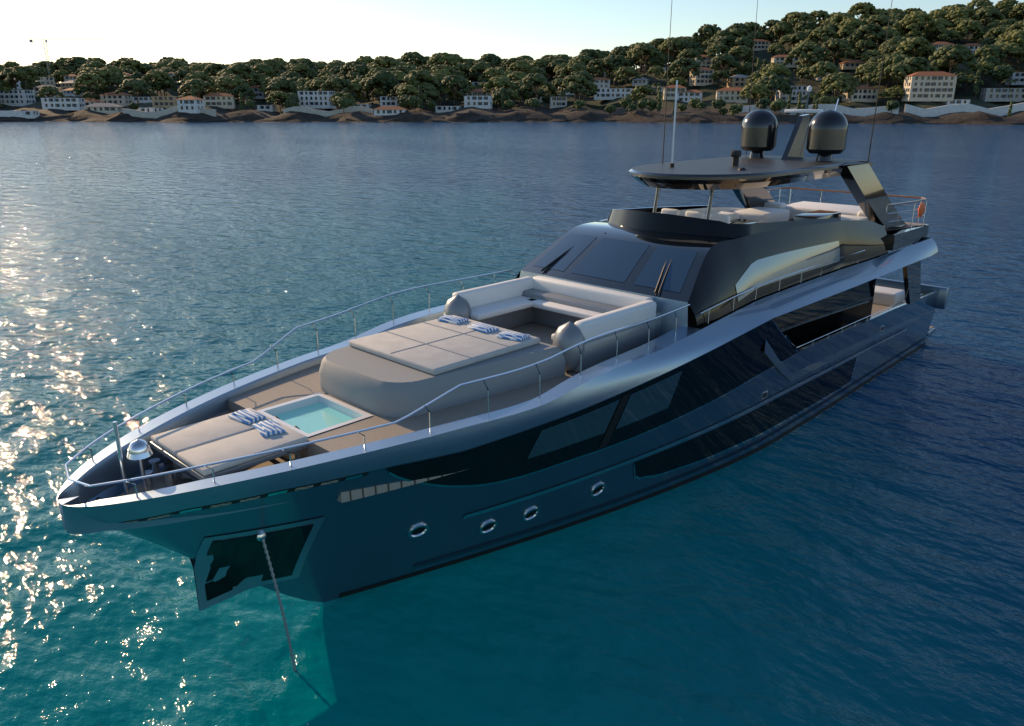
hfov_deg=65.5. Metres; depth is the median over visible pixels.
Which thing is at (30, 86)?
oak
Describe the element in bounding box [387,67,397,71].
pine
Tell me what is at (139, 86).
pine
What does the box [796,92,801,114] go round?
cypress
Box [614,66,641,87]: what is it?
pine
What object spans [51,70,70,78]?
pine
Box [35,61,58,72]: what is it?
pine
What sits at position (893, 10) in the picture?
pine
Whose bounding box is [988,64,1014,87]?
oak
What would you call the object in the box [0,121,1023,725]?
sea
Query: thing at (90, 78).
pine
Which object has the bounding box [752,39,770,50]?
villa
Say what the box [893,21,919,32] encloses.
pine
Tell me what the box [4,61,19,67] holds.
pine
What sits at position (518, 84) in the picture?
pine
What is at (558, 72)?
pine
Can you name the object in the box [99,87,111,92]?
pine
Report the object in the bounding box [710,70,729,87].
pine
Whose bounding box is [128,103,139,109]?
oak
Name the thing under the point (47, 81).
villa
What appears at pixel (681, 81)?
pine
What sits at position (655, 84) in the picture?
palm
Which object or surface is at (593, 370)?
yacht
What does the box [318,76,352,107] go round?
pine
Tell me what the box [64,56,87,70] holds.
pine
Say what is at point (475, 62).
pine
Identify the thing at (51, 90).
pine
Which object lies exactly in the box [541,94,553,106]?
oak
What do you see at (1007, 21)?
pine
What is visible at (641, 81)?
villa
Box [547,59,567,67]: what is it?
pine
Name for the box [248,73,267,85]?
pine
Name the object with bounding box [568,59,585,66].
pine
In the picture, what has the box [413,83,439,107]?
pine
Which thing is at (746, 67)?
oak
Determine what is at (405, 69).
pine
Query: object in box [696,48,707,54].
pine
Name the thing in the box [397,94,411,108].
oak
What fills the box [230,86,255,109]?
pine
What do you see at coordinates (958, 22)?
pine
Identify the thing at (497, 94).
tree
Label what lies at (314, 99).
building
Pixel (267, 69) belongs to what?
pine
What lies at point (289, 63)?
pine
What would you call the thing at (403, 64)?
pine
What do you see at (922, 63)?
pine
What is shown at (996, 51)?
pine
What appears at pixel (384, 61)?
pine
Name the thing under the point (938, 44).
villa
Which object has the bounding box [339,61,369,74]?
pine
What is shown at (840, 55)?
oak
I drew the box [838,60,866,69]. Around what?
villa
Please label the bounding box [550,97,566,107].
villa
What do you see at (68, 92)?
villa
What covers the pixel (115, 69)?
pine
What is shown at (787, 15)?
pine
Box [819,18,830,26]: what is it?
pine
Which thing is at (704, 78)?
villa
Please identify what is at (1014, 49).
pine
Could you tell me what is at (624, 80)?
pine
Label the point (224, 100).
villa
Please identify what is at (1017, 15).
pine
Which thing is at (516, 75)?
pine
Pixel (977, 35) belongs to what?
pine
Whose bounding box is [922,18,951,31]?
pine
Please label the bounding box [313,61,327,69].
pine
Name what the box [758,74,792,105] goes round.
pine
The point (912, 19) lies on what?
pine
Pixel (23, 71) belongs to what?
pine
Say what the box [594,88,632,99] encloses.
villa
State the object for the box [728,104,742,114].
oak
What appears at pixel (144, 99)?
villa
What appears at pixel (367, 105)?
villa
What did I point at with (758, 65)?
cypress
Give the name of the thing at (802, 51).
pine
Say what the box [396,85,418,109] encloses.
pine
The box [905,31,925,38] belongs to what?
pine
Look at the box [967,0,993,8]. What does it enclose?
pine
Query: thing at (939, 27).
pine
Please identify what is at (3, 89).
pine
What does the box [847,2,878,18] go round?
pine
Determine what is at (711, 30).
pine
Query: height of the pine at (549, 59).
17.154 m
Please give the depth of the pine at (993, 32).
512.96 m
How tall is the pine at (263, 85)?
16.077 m
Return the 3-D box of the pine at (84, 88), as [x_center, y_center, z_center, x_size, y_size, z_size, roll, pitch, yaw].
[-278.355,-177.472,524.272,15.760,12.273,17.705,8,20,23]
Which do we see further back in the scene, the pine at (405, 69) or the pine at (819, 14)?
the pine at (819, 14)
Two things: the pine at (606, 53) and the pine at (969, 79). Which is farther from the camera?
the pine at (606, 53)
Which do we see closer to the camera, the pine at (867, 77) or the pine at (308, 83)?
the pine at (867, 77)
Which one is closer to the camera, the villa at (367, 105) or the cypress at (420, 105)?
the cypress at (420, 105)
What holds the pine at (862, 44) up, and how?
on the coast
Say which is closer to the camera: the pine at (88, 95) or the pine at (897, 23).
the pine at (88, 95)
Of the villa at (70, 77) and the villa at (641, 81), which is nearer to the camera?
the villa at (641, 81)
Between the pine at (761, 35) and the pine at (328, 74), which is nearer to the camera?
the pine at (328, 74)
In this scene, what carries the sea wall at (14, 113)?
on the coast
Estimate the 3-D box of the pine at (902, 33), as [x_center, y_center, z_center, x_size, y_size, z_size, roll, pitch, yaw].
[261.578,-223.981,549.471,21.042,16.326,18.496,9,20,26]
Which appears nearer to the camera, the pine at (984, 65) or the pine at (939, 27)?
the pine at (984, 65)
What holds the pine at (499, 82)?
on the coast
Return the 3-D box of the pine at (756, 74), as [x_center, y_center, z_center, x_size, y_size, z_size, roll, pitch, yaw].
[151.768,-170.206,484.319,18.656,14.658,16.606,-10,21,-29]
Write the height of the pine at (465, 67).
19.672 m
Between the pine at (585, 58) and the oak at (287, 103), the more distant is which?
the pine at (585, 58)
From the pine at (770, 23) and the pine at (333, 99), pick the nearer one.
the pine at (333, 99)
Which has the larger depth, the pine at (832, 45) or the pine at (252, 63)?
the pine at (252, 63)
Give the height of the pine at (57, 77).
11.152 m
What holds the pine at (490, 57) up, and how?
on the coast
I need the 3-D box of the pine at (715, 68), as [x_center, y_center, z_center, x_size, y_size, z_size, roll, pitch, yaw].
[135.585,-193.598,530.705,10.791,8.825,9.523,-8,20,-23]
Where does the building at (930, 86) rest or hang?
on the coast
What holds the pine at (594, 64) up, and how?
on the coast
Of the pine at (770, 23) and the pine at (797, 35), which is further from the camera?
the pine at (770, 23)
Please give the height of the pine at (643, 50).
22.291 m
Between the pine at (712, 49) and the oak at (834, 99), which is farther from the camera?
the pine at (712, 49)
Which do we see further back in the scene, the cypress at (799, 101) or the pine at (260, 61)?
the pine at (260, 61)
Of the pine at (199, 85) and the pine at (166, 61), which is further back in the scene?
the pine at (166, 61)
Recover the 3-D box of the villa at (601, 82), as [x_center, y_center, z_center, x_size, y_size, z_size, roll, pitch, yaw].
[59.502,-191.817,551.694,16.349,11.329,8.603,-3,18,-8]
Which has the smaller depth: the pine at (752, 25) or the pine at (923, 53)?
the pine at (923, 53)
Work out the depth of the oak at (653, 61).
575.49 m
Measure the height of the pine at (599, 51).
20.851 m
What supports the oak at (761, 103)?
on the coast
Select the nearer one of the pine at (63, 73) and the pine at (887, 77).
the pine at (887, 77)
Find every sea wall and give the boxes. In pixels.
[0,110,22,116]
[122,106,216,117]
[283,106,372,116]
[567,101,620,109]
[739,104,898,115]
[904,103,1023,116]
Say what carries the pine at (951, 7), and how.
on the coast
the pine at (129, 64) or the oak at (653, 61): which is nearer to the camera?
the oak at (653, 61)
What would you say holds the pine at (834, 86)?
on the coast
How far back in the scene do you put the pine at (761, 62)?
539.99 m
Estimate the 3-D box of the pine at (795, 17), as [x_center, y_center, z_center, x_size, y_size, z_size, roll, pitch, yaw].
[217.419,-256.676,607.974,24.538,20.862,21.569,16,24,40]
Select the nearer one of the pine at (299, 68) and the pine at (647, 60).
the pine at (647, 60)
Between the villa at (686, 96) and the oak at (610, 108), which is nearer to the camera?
the oak at (610, 108)
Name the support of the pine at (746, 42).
on the coast
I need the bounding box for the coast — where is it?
[0,29,1023,124]
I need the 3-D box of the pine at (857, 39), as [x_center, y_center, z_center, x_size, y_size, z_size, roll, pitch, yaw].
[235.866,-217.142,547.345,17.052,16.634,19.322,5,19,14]
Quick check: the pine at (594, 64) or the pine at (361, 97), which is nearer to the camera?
the pine at (361, 97)
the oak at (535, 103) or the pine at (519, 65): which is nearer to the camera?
the oak at (535, 103)
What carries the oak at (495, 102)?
on the coast
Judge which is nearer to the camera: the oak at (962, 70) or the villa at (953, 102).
the villa at (953, 102)
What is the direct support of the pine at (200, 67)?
on the coast
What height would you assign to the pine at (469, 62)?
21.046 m
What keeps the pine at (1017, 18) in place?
on the coast
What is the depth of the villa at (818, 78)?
518.74 m
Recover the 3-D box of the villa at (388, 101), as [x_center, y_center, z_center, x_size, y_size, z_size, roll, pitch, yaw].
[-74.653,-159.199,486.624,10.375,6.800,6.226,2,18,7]
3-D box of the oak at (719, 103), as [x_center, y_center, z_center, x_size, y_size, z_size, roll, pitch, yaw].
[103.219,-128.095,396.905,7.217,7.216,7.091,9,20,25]
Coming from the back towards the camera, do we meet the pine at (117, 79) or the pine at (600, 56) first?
the pine at (600, 56)
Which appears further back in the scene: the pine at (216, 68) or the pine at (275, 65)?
the pine at (275, 65)
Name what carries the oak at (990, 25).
on the coast
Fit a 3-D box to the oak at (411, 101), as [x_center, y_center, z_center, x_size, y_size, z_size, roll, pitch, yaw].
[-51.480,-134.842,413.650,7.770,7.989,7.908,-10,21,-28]
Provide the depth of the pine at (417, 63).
685.43 m
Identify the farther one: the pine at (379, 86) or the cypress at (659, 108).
the pine at (379, 86)
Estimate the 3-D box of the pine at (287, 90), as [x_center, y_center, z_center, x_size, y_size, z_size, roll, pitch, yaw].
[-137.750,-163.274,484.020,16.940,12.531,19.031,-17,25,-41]
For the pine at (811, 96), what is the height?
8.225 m
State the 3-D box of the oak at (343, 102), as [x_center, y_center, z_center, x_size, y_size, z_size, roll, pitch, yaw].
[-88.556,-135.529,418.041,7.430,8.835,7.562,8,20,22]
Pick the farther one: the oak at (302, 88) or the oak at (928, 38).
the oak at (928, 38)
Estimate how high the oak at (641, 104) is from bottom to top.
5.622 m
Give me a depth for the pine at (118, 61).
675.27 m
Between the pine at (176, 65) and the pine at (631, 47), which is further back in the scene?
the pine at (176, 65)
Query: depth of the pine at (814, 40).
570.11 m
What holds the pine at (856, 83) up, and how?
on the coast
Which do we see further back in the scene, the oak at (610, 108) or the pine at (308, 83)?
the pine at (308, 83)
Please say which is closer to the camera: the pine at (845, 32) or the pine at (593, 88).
the pine at (593, 88)
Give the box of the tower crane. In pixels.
[28,30,107,75]
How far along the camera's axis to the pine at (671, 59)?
606.65 m
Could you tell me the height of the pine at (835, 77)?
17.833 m
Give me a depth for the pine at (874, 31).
526.00 m
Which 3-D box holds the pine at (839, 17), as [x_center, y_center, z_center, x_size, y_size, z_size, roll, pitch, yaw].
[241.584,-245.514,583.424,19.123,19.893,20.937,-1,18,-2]
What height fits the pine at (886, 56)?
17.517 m
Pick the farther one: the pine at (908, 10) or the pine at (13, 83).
the pine at (908, 10)
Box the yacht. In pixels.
[57,0,948,670]
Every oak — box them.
[20,82,35,89]
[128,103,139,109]
[130,71,146,78]
[245,99,254,107]
[283,99,299,107]
[294,86,308,93]
[337,96,349,112]
[347,72,360,79]
[382,84,395,94]
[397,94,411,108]
[405,96,419,110]
[425,100,436,108]
[457,92,466,101]
[491,95,504,109]
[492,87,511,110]
[504,100,514,110]
[521,90,534,99]
[528,98,540,110]
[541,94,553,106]
[574,100,584,110]
[605,104,616,114]
[619,97,631,111]
[626,104,636,113]
[637,100,646,110]
[647,99,655,107]
[648,56,665,67]
[678,103,686,111]
[688,98,701,111]
[696,102,706,109]
[712,99,726,113]
[719,107,727,114]
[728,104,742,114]
[730,68,742,75]
[741,62,754,73]
[755,98,770,108]
[771,98,787,111]
[771,100,783,111]
[794,64,810,82]
[817,95,831,103]
[828,95,839,104]
[830,51,842,61]
[885,100,899,112]
[922,31,935,41]
[951,72,965,88]
[953,68,972,87]
[977,54,999,79]
[980,37,995,44]
[984,23,997,29]
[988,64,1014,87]
[993,8,1007,19]
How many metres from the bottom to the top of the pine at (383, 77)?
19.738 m
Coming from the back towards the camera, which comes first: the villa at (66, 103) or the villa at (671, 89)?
the villa at (671, 89)
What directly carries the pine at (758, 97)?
on the coast
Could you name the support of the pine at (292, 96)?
on the coast
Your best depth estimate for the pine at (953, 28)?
538.15 m
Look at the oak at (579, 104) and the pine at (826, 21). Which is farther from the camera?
the pine at (826, 21)
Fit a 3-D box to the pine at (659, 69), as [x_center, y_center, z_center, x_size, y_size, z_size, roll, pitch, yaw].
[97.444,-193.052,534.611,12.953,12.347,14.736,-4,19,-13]
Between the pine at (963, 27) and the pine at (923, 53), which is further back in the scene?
the pine at (963, 27)
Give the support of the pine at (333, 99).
on the coast
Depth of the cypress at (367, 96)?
519.30 m
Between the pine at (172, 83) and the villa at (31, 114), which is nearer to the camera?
the villa at (31, 114)
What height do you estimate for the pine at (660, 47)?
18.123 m
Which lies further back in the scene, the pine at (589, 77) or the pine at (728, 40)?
the pine at (728, 40)
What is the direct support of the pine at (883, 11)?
on the coast
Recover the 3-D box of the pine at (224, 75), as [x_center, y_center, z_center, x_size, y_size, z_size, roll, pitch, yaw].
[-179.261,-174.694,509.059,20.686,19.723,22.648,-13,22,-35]
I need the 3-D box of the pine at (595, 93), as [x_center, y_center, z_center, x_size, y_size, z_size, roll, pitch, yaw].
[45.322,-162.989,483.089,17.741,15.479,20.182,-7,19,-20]
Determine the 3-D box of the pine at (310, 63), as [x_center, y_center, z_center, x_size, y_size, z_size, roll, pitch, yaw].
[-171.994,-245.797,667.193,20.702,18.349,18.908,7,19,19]
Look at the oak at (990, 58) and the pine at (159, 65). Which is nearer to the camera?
the oak at (990, 58)
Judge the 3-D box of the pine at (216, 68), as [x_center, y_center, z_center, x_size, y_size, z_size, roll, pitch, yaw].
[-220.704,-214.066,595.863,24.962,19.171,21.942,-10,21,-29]
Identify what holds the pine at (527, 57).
on the coast
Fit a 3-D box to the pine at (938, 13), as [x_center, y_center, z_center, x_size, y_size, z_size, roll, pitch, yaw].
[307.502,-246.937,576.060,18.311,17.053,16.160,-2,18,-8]
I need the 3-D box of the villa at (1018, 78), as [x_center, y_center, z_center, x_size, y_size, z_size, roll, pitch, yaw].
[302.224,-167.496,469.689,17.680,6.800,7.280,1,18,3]
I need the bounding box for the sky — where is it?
[0,0,1023,82]
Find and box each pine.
[0,67,32,89]
[0,72,34,89]
[0,82,9,92]
[1,81,12,88]
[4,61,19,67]
[4,66,39,89]
[27,65,48,76]
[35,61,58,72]
[38,85,66,97]
[49,75,63,81]
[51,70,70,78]
[53,57,68,71]
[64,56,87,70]
[71,64,82,74]
[72,73,107,98]
[73,84,100,94]
[78,61,105,74]
[81,92,98,99]
[83,68,104,78]
[87,57,110,65]
[89,68,112,92]
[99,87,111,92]
[102,65,125,90]
[103,73,132,88]
[112,57,132,67]
[115,78,158,103]
[120,59,147,72]
[122,69,133,73]
[132,63,152,73]
[141,69,171,95]
[148,78,177,95]
[151,85,165,92]
[152,62,167,69]
[156,67,175,72]
[158,57,172,61]
[162,59,173,63]
[168,60,188,84]
[172,70,189,80]
[173,58,190,65]
[177,66,189,77]
[178,79,215,97]
[178,82,185,94]
[182,89,207,98]
[183,71,216,88]
[189,64,205,71]
[203,63,226,75]
[204,76,225,88]
[214,75,256,95]
[216,69,246,82]
[216,74,238,83]
[222,63,261,83]
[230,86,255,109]
[246,61,259,65]
[247,59,262,63]
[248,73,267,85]
[250,64,278,81]
[258,77,276,98]
[261,59,280,71]
[265,77,296,107]
[265,91,291,112]
[270,87,294,96]
[273,57,286,66]
[276,93,298,104]
[279,71,302,78]
[284,59,307,70]
[289,63,309,75]
[295,81,305,86]
[296,78,308,82]
[299,58,317,69]
[302,69,320,78]
[304,79,319,90]
[310,76,341,91]
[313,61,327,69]
[317,71,330,77]
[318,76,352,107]
[321,73,340,76]
[323,62,343,70]
[328,91,357,105]
[329,66,347,73]
[331,79,363,94]
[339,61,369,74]
[346,65,368,76]
[354,78,370,88]
[355,94,365,103]
[356,56,373,65]
[359,76,378,100]
[363,78,382,99]
[365,67,388,96]
[365,70,398,96]
[368,55,397,69]
[369,88,385,102]
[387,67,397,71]
[388,84,412,96]
[392,70,406,82]
[393,62,417,69]
[395,65,415,73]
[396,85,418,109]
[398,83,423,109]
[400,51,426,64]
[402,70,440,86]
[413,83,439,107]
[414,56,429,67]
[417,65,430,69]
[422,90,441,110]
[425,52,461,72]
[429,64,456,96]
[431,73,453,103]
[432,69,451,98]
[437,75,471,105]
[437,85,453,105]
[445,54,467,70]
[446,91,463,105]
[448,79,476,104]
[452,63,470,74]
[454,70,464,77]
[460,59,472,72]
[467,72,480,81]
[469,61,491,75]
[472,60,485,64]
[477,67,503,81]
[477,82,491,88]
[479,53,500,66]
[483,77,513,107]
[489,75,510,88]
[495,71,518,80]
[503,58,524,67]
[504,91,521,109]
[505,80,536,105]
[507,60,535,73]
[507,71,526,80]
[516,55,533,59]
[520,73,554,97]
[527,89,548,98]
[530,67,549,79]
[531,59,548,71]
[538,87,559,97]
[540,55,555,76]
[544,56,559,77]
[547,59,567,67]
[547,78,564,93]
[548,58,568,77]
[553,63,566,72]
[553,68,570,78]
[554,54,571,59]
[559,63,587,76]
[560,75,591,100]
[560,83,588,102]
[565,71,594,99]
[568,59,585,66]
[570,88,598,99]
[573,55,592,65]
[574,81,596,105]
[579,49,598,58]
[587,58,613,76]
[591,53,604,58]
[595,49,605,56]
[600,54,629,85]
[602,51,610,55]
[609,46,639,63]
[610,69,628,86]
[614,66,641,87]
[618,79,630,87]
[625,44,655,74]
[626,42,645,71]
[629,94,641,101]
[630,85,656,110]
[632,43,663,75]
[640,52,666,73]
[646,66,664,82]
[648,38,672,51]
[658,42,678,53]
[660,37,687,57]
[662,54,674,67]
[662,58,702,84]
[668,76,686,85]
[670,68,689,78]
[673,36,694,49]
[674,41,701,52]
[677,48,703,61]
[691,36,707,46]
[692,24,721,39]
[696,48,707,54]
[702,38,710,47]
[705,43,728,58]
[707,30,736,53]
[707,35,729,53]
[709,53,741,83]
[710,66,722,71]
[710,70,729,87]
[713,36,734,47]
[723,28,753,42]
[727,23,751,32]
[728,45,752,62]
[729,37,753,61]
[739,82,770,103]
[743,21,762,32]
[744,56,757,63]
[745,71,761,84]
[751,32,769,40]
[752,78,771,98]
[753,59,770,67]
[756,94,772,99]
[757,19,780,43]
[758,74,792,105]
[759,62,791,78]
[764,29,782,42]
[768,21,794,36]
[768,43,784,52]
[774,49,787,54]
[779,34,798,52]
[781,11,806,26]
[782,44,828,79]
[787,12,813,24]
[790,31,804,42]
[792,21,816,31]
[792,40,812,48]
[796,67,811,85]
[798,42,819,45]
[799,55,823,66]
[800,29,820,40]
[803,37,817,42]
[803,93,819,104]
[804,61,840,85]
[808,26,836,45]
[809,10,830,26]
[814,23,839,36]
[817,90,832,95]
[818,73,857,95]
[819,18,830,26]
[819,38,853,64]
[820,81,853,96]
[827,72,859,96]
[830,13,854,38]
[836,27,856,37]
[837,17,864,30]
[838,38,855,60]
[842,49,860,59]
[846,36,866,56]
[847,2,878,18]
[847,24,889,60]
[852,39,876,52]
[854,62,883,85]
[859,73,884,86]
[860,50,882,61]
[861,8,891,18]
[865,14,894,43]
[867,56,881,62]
[870,27,900,42]
[872,63,916,98]
[873,54,905,84]
[877,45,911,57]
[877,53,900,83]
[877,61,891,88]
[877,75,904,85]
[879,36,907,50]
[881,87,904,99]
[883,25,905,36]
[887,8,902,19]
[889,11,906,17]
[889,57,935,78]
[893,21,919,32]
[894,37,935,56]
[898,11,937,31]
[903,8,921,13]
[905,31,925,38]
[905,46,933,57]
[921,23,948,39]
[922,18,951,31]
[928,44,978,72]
[929,9,950,20]
[930,30,961,43]
[935,59,958,72]
[936,27,963,41]
[941,4,955,12]
[945,7,979,22]
[946,4,971,18]
[952,18,970,41]
[954,19,983,43]
[962,74,983,93]
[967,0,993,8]
[969,61,995,79]
[971,29,991,40]
[973,45,1006,78]
[975,6,1005,25]
[980,17,994,24]
[982,43,1023,62]
[983,27,1005,38]
[994,0,1022,14]
[995,24,1010,28]
[995,30,1010,54]
[996,19,1014,26]
[998,29,1023,68]
[998,41,1023,64]
[1004,20,1023,62]
[1005,11,1023,20]
[1009,2,1023,16]
[1010,17,1020,20]
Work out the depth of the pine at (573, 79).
454.06 m
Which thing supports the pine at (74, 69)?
on the coast
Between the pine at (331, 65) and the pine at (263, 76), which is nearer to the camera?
the pine at (263, 76)
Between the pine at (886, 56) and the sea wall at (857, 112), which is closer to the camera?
the sea wall at (857, 112)
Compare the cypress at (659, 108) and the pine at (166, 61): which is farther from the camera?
the pine at (166, 61)
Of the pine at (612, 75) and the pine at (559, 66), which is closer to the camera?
the pine at (612, 75)
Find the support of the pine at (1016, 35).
on the coast
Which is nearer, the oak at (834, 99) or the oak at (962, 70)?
the oak at (834, 99)
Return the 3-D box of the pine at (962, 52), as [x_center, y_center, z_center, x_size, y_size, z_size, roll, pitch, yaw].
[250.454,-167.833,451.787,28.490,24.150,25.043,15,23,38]
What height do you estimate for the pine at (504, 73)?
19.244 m
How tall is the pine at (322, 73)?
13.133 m
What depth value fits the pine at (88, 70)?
546.16 m
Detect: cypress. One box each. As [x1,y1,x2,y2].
[190,84,195,96]
[239,93,244,109]
[365,91,369,101]
[418,85,422,111]
[501,94,504,109]
[655,86,660,112]
[656,90,661,110]
[755,57,760,71]
[786,93,790,113]
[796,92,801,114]
[812,95,816,108]
[813,100,818,115]
[972,69,981,98]
[1007,100,1012,116]
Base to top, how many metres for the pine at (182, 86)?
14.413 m
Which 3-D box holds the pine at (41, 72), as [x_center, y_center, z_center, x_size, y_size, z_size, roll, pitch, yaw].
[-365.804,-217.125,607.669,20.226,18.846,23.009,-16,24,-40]
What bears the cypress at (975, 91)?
on the coast
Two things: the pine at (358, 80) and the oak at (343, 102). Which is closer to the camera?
the oak at (343, 102)
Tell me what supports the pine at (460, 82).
on the coast
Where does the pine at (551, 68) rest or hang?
on the coast
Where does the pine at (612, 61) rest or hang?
on the coast
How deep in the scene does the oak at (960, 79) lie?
435.40 m
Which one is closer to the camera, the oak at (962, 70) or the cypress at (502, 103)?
the cypress at (502, 103)
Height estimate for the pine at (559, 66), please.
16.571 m
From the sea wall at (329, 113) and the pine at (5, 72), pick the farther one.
the pine at (5, 72)
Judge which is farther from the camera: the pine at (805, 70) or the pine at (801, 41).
the pine at (801, 41)
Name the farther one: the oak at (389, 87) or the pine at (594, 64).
the pine at (594, 64)
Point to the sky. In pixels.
(224, 32)
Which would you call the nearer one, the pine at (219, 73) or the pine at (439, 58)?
the pine at (219, 73)
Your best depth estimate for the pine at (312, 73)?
615.93 m
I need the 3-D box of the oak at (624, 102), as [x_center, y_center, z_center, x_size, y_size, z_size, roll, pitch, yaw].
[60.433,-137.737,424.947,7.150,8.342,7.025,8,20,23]
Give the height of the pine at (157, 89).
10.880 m
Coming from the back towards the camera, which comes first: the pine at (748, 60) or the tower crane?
the tower crane
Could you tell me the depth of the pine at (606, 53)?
697.52 m
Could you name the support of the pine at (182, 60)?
on the coast
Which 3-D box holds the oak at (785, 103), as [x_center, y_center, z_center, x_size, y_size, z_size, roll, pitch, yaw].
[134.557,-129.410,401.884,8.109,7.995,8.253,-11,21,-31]
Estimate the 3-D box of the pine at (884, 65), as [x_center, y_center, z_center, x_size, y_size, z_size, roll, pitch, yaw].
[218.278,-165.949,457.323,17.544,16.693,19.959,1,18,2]
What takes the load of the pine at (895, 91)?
on the coast
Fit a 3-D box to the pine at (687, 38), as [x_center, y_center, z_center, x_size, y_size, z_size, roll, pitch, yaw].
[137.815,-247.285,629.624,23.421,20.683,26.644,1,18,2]
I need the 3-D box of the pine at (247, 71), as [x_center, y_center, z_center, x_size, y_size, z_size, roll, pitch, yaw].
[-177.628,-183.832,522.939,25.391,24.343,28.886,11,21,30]
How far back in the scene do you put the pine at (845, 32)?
562.26 m
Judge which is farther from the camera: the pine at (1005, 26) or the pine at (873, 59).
the pine at (1005, 26)
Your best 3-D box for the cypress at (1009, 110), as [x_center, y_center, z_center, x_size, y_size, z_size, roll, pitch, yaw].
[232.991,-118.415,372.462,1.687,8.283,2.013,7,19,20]
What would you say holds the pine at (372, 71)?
on the coast
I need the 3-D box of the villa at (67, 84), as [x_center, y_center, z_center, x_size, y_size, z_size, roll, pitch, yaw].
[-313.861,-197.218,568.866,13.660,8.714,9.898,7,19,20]
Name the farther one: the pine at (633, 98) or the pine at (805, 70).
the pine at (805, 70)
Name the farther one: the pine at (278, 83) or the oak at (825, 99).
the pine at (278, 83)
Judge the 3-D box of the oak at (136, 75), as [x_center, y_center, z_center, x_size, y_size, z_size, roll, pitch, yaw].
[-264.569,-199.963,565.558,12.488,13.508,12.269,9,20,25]
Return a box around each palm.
[652,83,662,100]
[1000,79,1015,87]
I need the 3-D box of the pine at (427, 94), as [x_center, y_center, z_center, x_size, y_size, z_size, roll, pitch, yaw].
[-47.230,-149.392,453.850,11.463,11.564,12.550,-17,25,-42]
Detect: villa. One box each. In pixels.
[0,90,35,105]
[0,111,39,118]
[13,78,23,88]
[32,85,59,97]
[35,77,55,86]
[41,98,85,109]
[60,80,74,90]
[62,88,83,96]
[64,74,76,81]
[84,103,122,113]
[85,99,103,105]
[100,92,132,105]
[132,97,151,102]
[138,108,162,111]
[151,96,182,107]
[175,96,204,112]
[203,93,235,108]
[245,86,267,98]
[257,105,276,111]
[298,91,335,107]
[354,104,371,107]
[374,106,405,115]
[380,97,399,106]
[435,106,461,112]
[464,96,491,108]
[467,89,491,95]
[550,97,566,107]
[590,77,609,94]
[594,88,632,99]
[632,77,650,85]
[663,85,686,99]
[677,90,702,101]
[689,67,713,85]
[694,55,711,67]
[716,87,747,102]
[727,74,748,87]
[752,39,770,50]
[771,55,799,67]
[775,86,807,102]
[813,72,827,80]
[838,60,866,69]
[842,86,877,101]
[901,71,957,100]
[930,41,953,50]
[941,100,969,104]
[964,43,983,52]
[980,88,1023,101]
[1005,73,1023,84]
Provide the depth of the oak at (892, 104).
383.68 m
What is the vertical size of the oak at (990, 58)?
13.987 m
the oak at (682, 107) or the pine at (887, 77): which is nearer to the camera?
the oak at (682, 107)
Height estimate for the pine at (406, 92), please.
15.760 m
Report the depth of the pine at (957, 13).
548.47 m
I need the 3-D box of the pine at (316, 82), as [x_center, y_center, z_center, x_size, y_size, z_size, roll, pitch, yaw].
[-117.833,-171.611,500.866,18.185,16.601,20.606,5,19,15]
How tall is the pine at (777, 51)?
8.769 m
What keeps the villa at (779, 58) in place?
on the coast
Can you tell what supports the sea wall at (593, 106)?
on the coast
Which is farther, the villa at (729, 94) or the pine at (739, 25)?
the pine at (739, 25)
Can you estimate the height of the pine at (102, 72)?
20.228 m
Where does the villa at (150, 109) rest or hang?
on the coast
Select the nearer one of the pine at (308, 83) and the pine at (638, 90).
the pine at (638, 90)
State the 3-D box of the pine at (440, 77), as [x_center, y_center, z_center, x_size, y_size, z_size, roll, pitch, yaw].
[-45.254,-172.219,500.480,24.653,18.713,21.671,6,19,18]
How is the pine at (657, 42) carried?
on the coast
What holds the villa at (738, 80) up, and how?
on the coast
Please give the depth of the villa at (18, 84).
600.88 m
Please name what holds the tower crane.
on the coast
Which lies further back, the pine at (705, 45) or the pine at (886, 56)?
the pine at (705, 45)
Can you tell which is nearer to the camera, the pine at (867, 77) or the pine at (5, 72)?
the pine at (867, 77)
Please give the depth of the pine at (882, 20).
562.74 m
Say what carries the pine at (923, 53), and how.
on the coast
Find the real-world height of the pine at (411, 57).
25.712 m
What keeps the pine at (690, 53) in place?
on the coast
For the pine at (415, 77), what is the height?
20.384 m
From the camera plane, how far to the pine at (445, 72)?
523.93 m
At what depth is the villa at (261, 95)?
525.70 m
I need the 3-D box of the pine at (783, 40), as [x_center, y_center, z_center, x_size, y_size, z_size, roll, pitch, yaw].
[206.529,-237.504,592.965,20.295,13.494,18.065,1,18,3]
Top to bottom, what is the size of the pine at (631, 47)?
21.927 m
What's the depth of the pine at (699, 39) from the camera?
633.68 m
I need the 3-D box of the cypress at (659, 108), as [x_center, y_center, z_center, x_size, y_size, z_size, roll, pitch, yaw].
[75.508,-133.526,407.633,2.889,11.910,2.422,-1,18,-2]
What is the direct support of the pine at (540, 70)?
on the coast
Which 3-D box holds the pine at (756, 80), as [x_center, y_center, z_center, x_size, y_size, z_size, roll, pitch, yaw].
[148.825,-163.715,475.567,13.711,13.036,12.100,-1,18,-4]
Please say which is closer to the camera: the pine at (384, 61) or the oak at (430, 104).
the oak at (430, 104)
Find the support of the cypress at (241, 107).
on the coast
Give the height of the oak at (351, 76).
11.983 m
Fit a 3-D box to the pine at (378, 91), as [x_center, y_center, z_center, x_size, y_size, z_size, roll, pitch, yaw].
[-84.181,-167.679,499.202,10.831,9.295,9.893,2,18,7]
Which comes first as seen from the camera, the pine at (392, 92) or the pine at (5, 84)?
the pine at (392, 92)
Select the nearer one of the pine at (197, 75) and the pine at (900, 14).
the pine at (197, 75)
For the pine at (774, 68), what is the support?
on the coast
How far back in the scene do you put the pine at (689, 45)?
600.70 m

